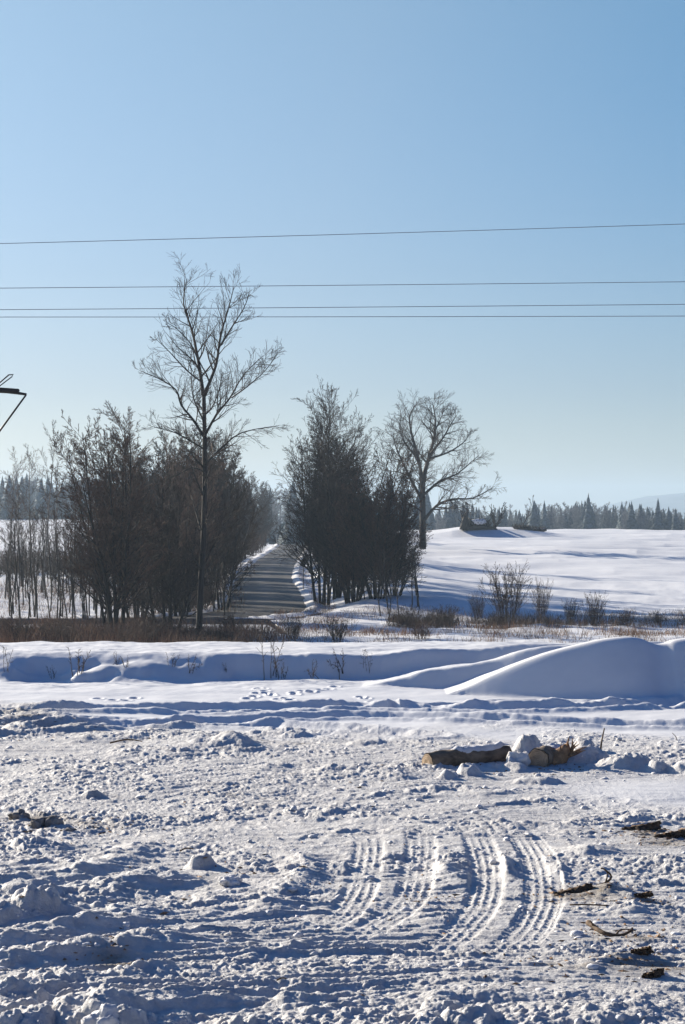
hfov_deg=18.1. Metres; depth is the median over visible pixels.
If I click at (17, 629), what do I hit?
bare shrub
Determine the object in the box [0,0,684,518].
sky
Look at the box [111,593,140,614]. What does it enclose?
bare shrub
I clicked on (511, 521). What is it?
bare tree
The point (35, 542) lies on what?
sapling
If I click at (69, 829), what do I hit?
soil clod
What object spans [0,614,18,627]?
bare shrub
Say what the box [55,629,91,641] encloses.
bare shrub
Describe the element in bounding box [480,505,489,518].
bare tree
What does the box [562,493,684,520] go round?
hill
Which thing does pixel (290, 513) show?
bare tree
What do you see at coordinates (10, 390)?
bracket mast
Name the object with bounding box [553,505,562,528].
bare tree
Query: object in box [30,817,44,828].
soil clod
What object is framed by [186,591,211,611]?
bare shrub
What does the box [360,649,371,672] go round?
dry weed
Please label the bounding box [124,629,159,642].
bare shrub
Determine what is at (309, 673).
dry weed
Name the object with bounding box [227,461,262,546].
bare tree
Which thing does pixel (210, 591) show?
bare shrub
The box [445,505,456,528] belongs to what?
spruce tree
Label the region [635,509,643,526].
bare tree
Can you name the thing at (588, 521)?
spruce tree
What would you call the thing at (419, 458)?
bare tree
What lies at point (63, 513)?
spruce tree
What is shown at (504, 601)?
bare shrub
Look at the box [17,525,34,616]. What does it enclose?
sapling
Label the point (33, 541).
sapling
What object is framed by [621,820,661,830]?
bark piece
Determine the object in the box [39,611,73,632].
bare shrub
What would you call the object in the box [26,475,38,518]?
bare tree
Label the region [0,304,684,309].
power line
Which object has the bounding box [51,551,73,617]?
sapling
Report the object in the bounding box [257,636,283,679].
dry weed
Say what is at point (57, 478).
birch
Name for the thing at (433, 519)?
spruce tree
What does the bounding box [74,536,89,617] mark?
sapling
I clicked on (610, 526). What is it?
bare tree
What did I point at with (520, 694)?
snow ground
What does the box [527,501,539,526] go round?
spruce tree
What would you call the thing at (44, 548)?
sapling
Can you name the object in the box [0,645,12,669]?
dry weed
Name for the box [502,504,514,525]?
bare tree
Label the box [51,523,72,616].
sapling
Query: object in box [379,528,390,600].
sapling
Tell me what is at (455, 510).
spruce tree
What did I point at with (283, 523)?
spruce tree
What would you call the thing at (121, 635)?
bare shrub
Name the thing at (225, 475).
bare tree
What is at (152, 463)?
bare tree
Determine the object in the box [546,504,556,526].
bare tree
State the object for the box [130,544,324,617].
road
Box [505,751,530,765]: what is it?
snow block
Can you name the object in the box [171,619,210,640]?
bare shrub
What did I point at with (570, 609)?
bare shrub
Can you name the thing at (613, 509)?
spruce tree
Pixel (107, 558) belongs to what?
bare tree
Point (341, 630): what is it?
bare shrub
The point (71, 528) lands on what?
birch
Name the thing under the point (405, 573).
bare tree
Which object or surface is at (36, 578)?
sapling
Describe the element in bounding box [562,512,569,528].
spruce tree
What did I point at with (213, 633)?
bare shrub
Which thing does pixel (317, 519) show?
bare tree
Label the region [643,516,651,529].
bare tree
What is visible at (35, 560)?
sapling
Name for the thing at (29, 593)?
sapling
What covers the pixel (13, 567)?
bare shrub
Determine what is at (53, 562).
sapling
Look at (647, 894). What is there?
bark piece
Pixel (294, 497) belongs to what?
spruce tree
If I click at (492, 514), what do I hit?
bare tree
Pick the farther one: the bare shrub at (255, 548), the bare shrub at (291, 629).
the bare shrub at (255, 548)
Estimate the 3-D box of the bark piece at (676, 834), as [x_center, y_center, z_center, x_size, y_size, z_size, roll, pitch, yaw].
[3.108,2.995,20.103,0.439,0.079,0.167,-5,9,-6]
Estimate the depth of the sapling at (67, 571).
143.09 m
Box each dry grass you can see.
[0,581,247,614]
[0,608,308,642]
[144,565,336,615]
[269,605,684,642]
[512,523,545,531]
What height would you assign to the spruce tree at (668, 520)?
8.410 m
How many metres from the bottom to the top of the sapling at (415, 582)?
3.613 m
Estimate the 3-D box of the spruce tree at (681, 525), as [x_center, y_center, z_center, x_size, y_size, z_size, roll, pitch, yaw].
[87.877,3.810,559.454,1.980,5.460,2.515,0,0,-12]
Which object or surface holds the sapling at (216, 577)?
on the snow ground at (520, 694)
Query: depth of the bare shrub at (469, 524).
297.59 m
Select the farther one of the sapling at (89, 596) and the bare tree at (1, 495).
the bare tree at (1, 495)
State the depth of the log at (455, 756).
25.90 m
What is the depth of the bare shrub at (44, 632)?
96.89 m
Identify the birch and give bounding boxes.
[0,446,31,591]
[0,464,37,577]
[11,443,44,590]
[25,420,70,592]
[39,465,66,587]
[60,485,84,589]
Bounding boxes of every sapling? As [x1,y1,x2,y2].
[0,513,22,613]
[0,534,12,617]
[1,517,16,581]
[1,520,16,596]
[1,551,16,615]
[3,511,18,598]
[4,503,21,603]
[5,523,24,616]
[5,541,18,613]
[6,494,26,616]
[8,521,20,581]
[14,535,27,602]
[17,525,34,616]
[17,529,24,584]
[20,519,40,586]
[20,536,35,617]
[20,544,32,582]
[21,499,49,617]
[21,548,37,611]
[22,531,31,596]
[28,537,41,616]
[29,516,43,608]
[30,509,38,563]
[33,510,52,591]
[33,533,54,598]
[33,536,43,615]
[34,549,53,617]
[45,525,52,581]
[46,537,56,592]
[46,549,65,617]
[47,499,67,591]
[47,541,55,591]
[50,536,57,611]
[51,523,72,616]
[51,532,61,615]
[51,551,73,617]
[54,545,73,615]
[58,528,70,600]
[62,522,81,617]
[62,548,78,612]
[65,544,73,612]
[69,529,80,616]
[72,517,88,617]
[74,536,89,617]
[77,555,90,617]
[82,518,89,615]
[206,545,223,611]
[215,559,231,614]
[215,563,227,609]
[369,568,389,614]
[376,553,391,613]
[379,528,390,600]
[385,580,393,611]
[386,556,401,615]
[406,551,420,608]
[406,554,422,608]
[407,558,422,606]
[408,540,421,597]
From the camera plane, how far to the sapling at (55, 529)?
152.75 m
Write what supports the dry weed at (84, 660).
on the snow ground at (520, 694)
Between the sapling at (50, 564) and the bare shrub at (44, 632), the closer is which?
the bare shrub at (44, 632)
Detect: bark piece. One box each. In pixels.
[554,883,592,895]
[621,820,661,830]
[630,946,653,955]
[634,891,653,898]
[641,968,664,978]
[653,829,684,837]
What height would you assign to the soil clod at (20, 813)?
0.170 m
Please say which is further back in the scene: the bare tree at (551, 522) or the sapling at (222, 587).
the bare tree at (551, 522)
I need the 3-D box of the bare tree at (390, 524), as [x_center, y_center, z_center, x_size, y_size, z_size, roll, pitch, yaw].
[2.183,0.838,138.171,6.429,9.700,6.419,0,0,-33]
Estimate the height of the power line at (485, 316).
1.497 m
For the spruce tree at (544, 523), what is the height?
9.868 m
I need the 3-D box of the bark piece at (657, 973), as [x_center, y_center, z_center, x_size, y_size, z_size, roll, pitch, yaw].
[2.013,2.993,13.976,0.199,0.055,0.090,-5,12,-34]
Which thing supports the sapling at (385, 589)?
on the snow ground at (520, 694)
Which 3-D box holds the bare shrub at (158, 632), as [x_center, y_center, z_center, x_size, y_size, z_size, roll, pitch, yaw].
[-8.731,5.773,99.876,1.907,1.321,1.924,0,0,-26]
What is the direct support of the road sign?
on the snow ground at (520, 694)
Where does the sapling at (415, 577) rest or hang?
on the snow ground at (520, 694)
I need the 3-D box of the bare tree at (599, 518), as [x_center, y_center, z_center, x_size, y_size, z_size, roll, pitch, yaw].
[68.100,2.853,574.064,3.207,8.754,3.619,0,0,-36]
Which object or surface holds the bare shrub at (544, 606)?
on the snow ground at (520, 694)
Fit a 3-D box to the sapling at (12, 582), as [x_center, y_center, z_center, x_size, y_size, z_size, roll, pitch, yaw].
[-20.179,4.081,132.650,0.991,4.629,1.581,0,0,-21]
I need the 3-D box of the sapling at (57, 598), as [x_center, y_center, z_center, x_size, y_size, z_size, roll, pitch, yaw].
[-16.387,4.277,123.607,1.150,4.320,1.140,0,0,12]
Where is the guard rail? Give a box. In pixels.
[0,618,285,632]
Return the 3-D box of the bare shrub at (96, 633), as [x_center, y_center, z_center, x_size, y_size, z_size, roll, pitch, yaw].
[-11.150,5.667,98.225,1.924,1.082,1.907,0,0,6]
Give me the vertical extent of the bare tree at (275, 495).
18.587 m
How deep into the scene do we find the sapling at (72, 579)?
134.02 m
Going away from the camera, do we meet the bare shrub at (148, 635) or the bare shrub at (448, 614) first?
the bare shrub at (148, 635)
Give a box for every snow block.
[81,1003,119,1023]
[218,874,242,885]
[465,763,480,771]
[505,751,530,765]
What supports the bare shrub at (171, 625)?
on the snow ground at (520, 694)
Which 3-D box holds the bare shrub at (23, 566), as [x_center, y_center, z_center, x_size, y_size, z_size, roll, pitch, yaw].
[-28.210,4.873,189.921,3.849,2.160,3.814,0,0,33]
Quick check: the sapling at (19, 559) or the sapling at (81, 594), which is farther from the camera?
the sapling at (19, 559)
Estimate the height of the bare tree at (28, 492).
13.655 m
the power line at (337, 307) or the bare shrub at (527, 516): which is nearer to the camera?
the power line at (337, 307)
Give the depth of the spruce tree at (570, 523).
573.51 m
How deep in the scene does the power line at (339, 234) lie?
59.99 m
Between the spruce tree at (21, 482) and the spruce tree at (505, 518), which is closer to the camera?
the spruce tree at (505, 518)
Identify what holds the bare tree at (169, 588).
on the snow ground at (520, 694)
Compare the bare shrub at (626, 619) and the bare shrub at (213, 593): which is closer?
the bare shrub at (626, 619)
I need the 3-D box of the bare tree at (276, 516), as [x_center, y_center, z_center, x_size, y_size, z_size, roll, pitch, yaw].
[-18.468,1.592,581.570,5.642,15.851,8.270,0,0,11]
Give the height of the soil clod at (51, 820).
0.182 m
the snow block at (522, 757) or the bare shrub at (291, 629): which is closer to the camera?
the snow block at (522, 757)
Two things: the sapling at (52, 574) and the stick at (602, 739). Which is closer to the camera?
the stick at (602, 739)
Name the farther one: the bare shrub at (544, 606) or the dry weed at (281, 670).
the bare shrub at (544, 606)
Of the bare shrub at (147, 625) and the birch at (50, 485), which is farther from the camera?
the birch at (50, 485)
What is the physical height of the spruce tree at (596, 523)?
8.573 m
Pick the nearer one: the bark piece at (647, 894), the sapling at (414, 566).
the bark piece at (647, 894)
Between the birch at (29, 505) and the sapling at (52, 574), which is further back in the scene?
the birch at (29, 505)
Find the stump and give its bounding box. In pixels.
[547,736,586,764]
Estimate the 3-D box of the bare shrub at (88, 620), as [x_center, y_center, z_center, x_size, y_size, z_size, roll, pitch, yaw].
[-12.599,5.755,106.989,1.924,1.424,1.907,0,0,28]
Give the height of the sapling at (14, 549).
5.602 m
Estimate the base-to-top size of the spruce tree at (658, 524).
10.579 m
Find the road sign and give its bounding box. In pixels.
[300,556,306,588]
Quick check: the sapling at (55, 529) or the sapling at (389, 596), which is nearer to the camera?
the sapling at (389, 596)
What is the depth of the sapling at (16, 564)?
122.00 m
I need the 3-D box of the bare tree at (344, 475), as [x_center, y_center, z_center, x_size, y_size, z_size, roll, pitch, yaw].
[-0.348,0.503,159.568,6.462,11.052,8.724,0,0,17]
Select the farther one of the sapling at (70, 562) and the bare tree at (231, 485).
the bare tree at (231, 485)
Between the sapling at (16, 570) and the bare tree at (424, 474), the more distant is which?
the bare tree at (424, 474)
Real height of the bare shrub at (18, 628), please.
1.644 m
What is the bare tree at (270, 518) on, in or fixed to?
on the snow ground at (520, 694)
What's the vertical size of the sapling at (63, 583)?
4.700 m
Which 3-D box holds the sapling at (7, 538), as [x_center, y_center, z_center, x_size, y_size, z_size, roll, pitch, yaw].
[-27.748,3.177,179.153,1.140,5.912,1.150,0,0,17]
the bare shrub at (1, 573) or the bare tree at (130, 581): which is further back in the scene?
the bare shrub at (1, 573)
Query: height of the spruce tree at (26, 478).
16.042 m
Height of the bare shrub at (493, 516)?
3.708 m
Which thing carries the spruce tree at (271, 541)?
on the snow ground at (520, 694)
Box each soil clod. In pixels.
[8,808,29,819]
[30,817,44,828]
[40,815,63,826]
[64,827,76,831]
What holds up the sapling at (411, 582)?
on the snow ground at (520, 694)
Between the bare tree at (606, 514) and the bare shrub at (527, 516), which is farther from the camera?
the bare tree at (606, 514)
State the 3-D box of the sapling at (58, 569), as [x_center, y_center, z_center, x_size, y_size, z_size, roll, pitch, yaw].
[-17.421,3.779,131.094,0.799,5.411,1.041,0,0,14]
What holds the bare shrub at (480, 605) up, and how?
on the snow ground at (520, 694)
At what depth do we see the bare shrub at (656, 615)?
120.91 m
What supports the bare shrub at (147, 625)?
on the snow ground at (520, 694)
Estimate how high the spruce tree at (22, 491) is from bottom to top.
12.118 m
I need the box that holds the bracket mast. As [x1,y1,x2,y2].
[0,374,26,431]
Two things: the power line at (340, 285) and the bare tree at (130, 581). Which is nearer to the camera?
the power line at (340, 285)
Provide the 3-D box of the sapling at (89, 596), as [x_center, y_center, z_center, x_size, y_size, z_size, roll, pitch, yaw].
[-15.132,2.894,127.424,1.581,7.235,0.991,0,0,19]
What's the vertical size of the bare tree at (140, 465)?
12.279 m
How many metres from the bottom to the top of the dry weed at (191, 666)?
0.432 m
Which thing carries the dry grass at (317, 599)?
on the snow ground at (520, 694)
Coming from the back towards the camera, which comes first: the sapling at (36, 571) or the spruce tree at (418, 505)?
the spruce tree at (418, 505)
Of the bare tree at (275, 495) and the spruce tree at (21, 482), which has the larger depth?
the spruce tree at (21, 482)
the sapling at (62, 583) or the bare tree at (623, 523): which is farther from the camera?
the bare tree at (623, 523)
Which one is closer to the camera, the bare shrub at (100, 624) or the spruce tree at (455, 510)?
the bare shrub at (100, 624)
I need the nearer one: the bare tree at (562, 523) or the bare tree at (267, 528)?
the bare tree at (267, 528)
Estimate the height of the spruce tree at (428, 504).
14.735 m
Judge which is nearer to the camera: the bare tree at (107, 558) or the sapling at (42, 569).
the bare tree at (107, 558)
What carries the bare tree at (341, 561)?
on the snow ground at (520, 694)
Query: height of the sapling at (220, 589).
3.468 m
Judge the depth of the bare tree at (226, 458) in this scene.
177.65 m
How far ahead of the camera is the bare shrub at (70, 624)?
99.46 m
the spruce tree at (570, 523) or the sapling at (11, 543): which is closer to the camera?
the sapling at (11, 543)
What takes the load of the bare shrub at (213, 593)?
on the snow ground at (520, 694)
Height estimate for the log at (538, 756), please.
0.327 m
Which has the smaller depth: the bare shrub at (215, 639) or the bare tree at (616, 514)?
the bare shrub at (215, 639)
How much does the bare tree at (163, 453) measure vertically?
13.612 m
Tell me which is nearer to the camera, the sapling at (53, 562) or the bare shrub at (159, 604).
the bare shrub at (159, 604)
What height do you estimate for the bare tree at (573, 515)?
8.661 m
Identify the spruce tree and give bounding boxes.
[0,475,23,518]
[0,476,6,518]
[17,478,22,501]
[18,484,28,518]
[24,473,33,518]
[31,478,45,518]
[38,478,60,518]
[57,483,69,519]
[266,487,283,544]
[276,481,305,543]
[281,489,303,543]
[411,487,427,529]
[425,493,434,517]
[426,515,434,529]
[431,512,436,529]
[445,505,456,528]
[452,501,458,526]
[457,510,461,526]
[496,510,502,526]
[503,510,507,526]
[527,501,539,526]
[540,501,549,529]
[548,505,555,528]
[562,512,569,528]
[568,512,572,528]
[581,493,595,528]
[591,507,597,528]
[610,505,617,528]
[617,506,626,528]
[626,501,637,528]
[636,505,648,529]
[651,500,664,529]
[664,507,672,529]
[670,508,680,529]
[679,518,683,529]
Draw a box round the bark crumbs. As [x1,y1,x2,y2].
[0,716,684,995]
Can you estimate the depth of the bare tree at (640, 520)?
545.26 m
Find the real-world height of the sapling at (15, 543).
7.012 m
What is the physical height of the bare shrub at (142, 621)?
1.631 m
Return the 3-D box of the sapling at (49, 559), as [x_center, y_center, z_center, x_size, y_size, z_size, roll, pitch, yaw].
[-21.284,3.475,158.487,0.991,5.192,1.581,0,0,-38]
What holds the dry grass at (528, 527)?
on the snow ground at (520, 694)
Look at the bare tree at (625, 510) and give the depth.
552.92 m
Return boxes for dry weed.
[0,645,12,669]
[68,648,91,676]
[186,657,202,673]
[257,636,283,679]
[272,658,288,678]
[307,659,318,678]
[327,649,345,678]
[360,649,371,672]
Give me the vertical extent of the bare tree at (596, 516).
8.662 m
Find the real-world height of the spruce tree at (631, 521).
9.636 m
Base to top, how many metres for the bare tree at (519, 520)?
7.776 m
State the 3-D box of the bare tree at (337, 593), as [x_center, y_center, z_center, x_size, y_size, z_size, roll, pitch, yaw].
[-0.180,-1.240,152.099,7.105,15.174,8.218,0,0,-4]
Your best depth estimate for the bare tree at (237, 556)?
137.88 m
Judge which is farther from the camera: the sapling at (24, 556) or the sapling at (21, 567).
the sapling at (21, 567)
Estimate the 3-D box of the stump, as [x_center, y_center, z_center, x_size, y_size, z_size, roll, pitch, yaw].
[2.707,2.904,25.989,0.501,0.430,0.251,0,0,0]
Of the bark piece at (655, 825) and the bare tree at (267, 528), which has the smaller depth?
the bark piece at (655, 825)
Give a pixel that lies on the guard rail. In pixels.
(189, 620)
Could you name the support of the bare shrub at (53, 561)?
on the snow ground at (520, 694)
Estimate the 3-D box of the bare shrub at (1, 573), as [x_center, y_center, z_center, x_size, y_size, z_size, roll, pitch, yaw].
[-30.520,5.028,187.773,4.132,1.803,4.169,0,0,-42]
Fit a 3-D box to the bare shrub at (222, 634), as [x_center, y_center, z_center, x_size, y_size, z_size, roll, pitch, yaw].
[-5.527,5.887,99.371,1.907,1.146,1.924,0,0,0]
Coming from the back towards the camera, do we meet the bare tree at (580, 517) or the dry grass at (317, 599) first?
the bare tree at (580, 517)
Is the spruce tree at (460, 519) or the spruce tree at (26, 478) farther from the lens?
the spruce tree at (26, 478)
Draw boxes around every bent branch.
[586,920,634,936]
[596,867,611,884]
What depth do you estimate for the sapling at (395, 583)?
128.69 m
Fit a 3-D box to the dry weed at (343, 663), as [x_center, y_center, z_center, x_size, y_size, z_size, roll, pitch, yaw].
[-0.120,2.801,39.979,0.209,0.576,0.443,0,0,-38]
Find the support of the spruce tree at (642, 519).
on the snow ground at (520, 694)
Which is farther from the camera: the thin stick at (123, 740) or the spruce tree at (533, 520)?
the spruce tree at (533, 520)
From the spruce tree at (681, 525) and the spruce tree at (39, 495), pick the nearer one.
the spruce tree at (681, 525)
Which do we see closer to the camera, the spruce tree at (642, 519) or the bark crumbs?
the bark crumbs
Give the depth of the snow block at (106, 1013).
12.34 m
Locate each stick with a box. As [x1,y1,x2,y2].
[110,739,141,743]
[570,904,607,905]
[600,728,604,749]
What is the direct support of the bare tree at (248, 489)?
on the snow ground at (520, 694)
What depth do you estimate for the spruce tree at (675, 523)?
547.43 m
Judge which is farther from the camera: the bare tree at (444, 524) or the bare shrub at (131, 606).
the bare tree at (444, 524)
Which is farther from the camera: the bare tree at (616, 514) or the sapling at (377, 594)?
the bare tree at (616, 514)
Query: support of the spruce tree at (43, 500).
on the snow ground at (520, 694)
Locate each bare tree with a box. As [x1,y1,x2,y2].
[0,484,4,518]
[22,478,33,519]
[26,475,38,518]
[33,401,180,628]
[59,477,71,513]
[75,430,186,617]
[85,433,158,585]
[96,455,164,533]
[117,447,171,577]
[127,459,245,628]
[132,252,294,631]
[147,427,236,615]
[149,421,226,544]
[160,427,255,598]
[161,431,239,551]
[187,471,265,608]
[189,439,246,551]
[220,461,256,548]
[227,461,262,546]
[230,470,266,552]
[235,476,271,539]
[246,484,274,548]
[254,480,277,544]
[263,484,282,512]
[268,374,385,604]
[268,491,283,543]
[269,482,290,533]
[279,491,300,543]
[290,392,377,599]
[291,427,421,603]
[294,446,380,582]
[325,494,377,602]
[328,449,425,598]
[357,497,432,595]
[373,389,506,548]
[392,442,426,526]
[433,511,444,529]
[438,511,449,528]
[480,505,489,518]
[486,508,497,526]
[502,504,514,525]
[506,509,516,526]
[515,509,522,526]
[523,504,530,522]
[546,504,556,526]
[546,506,561,528]
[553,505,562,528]
[558,510,569,528]
[566,505,581,528]
[569,506,582,528]
[572,504,584,528]
[593,506,601,526]
[595,508,603,528]
[599,508,612,528]
[602,502,610,528]
[610,505,618,528]
[618,511,630,528]
[619,501,628,517]
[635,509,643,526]
[635,509,648,529]
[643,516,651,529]
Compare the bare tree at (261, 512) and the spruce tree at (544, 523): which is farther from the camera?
the spruce tree at (544, 523)
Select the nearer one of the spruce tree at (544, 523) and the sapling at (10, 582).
the sapling at (10, 582)
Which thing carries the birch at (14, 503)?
on the snow ground at (520, 694)
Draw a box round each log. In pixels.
[422,741,511,766]
[528,743,561,766]
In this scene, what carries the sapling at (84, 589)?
on the snow ground at (520, 694)
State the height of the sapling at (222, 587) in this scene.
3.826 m
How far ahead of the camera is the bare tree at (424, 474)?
239.89 m
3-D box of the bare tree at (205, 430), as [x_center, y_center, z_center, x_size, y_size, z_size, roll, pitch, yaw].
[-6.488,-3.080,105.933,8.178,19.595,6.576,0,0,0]
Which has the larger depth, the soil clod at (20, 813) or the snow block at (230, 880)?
the soil clod at (20, 813)
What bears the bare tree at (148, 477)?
on the snow ground at (520, 694)
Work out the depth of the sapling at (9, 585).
118.01 m
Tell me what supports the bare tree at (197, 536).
on the snow ground at (520, 694)
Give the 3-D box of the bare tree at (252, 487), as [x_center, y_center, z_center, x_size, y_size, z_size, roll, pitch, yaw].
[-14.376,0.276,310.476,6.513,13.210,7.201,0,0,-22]
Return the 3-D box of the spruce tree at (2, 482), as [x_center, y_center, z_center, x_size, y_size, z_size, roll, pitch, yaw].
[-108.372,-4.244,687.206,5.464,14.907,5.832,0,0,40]
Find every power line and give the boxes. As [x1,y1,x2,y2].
[0,224,678,243]
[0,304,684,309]
[43,281,684,287]
[337,316,634,316]
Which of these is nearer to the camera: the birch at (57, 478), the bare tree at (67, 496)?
the birch at (57, 478)
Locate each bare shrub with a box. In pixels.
[0,562,12,577]
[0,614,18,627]
[0,621,35,640]
[1,558,29,574]
[1,613,39,641]
[4,557,39,576]
[28,544,71,578]
[28,620,67,641]
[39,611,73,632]
[46,619,86,641]
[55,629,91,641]
[70,614,106,629]
[78,625,116,641]
[87,617,119,631]
[97,621,136,641]
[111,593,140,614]
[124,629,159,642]
[127,615,166,640]
[130,610,163,624]
[130,612,168,632]
[137,623,175,642]
[148,591,168,611]
[151,616,186,636]
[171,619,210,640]
[182,634,222,641]
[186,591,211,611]
[189,580,219,609]
[194,629,233,640]
[198,635,236,641]
[204,578,228,604]
[205,627,240,641]
[215,612,254,634]
[247,534,264,555]
[257,530,270,552]
[279,614,303,638]
[321,614,353,642]
[396,605,428,618]
[406,619,437,638]
[429,604,459,623]
[458,509,499,530]
[466,592,485,620]
[478,561,532,624]
[487,502,507,527]
[520,495,533,525]
[528,577,553,617]
[561,598,582,621]
[581,591,609,625]
[615,608,635,625]
[648,610,669,623]
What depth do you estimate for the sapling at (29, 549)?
153.78 m
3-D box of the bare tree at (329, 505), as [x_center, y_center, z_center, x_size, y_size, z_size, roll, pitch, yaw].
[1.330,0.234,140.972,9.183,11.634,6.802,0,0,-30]
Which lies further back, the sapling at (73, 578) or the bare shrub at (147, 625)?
the sapling at (73, 578)
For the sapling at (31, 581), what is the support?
on the snow ground at (520, 694)
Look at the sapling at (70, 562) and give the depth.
119.76 m
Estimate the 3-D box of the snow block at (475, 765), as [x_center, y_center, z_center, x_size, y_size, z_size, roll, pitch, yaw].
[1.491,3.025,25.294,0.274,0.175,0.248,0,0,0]
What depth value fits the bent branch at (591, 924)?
15.36 m
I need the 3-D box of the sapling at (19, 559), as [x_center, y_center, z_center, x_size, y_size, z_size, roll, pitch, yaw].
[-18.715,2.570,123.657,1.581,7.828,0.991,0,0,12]
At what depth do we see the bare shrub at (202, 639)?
97.30 m
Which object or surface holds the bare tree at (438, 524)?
on the snow ground at (520, 694)
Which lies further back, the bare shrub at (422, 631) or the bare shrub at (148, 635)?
the bare shrub at (422, 631)
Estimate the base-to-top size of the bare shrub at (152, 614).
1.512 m
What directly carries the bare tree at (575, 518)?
on the snow ground at (520, 694)
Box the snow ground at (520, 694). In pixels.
[0,518,684,1023]
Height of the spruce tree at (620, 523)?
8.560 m
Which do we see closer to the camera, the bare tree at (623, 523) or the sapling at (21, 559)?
the sapling at (21, 559)
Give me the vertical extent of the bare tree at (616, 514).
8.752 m
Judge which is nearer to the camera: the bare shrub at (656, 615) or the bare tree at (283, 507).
the bare shrub at (656, 615)
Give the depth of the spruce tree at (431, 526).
557.04 m
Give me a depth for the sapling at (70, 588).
134.20 m
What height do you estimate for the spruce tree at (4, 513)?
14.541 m
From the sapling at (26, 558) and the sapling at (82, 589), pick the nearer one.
the sapling at (82, 589)
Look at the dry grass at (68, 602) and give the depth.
142.16 m
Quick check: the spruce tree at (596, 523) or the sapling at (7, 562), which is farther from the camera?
the spruce tree at (596, 523)
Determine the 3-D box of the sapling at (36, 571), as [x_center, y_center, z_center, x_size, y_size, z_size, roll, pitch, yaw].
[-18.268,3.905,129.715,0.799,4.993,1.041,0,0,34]
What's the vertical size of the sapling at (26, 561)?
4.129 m
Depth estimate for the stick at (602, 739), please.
27.26 m
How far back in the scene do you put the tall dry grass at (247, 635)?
99.54 m
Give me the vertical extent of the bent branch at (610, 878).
0.148 m
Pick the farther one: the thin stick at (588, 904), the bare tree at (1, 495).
the bare tree at (1, 495)
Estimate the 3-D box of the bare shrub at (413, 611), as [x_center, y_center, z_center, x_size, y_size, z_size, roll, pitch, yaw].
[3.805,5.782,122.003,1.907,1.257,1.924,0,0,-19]
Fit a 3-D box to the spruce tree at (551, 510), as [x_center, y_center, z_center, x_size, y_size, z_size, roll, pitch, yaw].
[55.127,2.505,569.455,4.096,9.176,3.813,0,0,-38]
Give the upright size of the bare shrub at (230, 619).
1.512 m
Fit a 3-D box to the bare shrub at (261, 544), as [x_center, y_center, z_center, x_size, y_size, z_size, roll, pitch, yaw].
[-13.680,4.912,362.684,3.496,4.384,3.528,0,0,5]
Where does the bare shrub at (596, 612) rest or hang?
on the snow ground at (520, 694)
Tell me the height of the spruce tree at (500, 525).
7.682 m
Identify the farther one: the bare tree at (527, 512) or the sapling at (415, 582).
the bare tree at (527, 512)
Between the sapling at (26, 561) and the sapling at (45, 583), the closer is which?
the sapling at (45, 583)

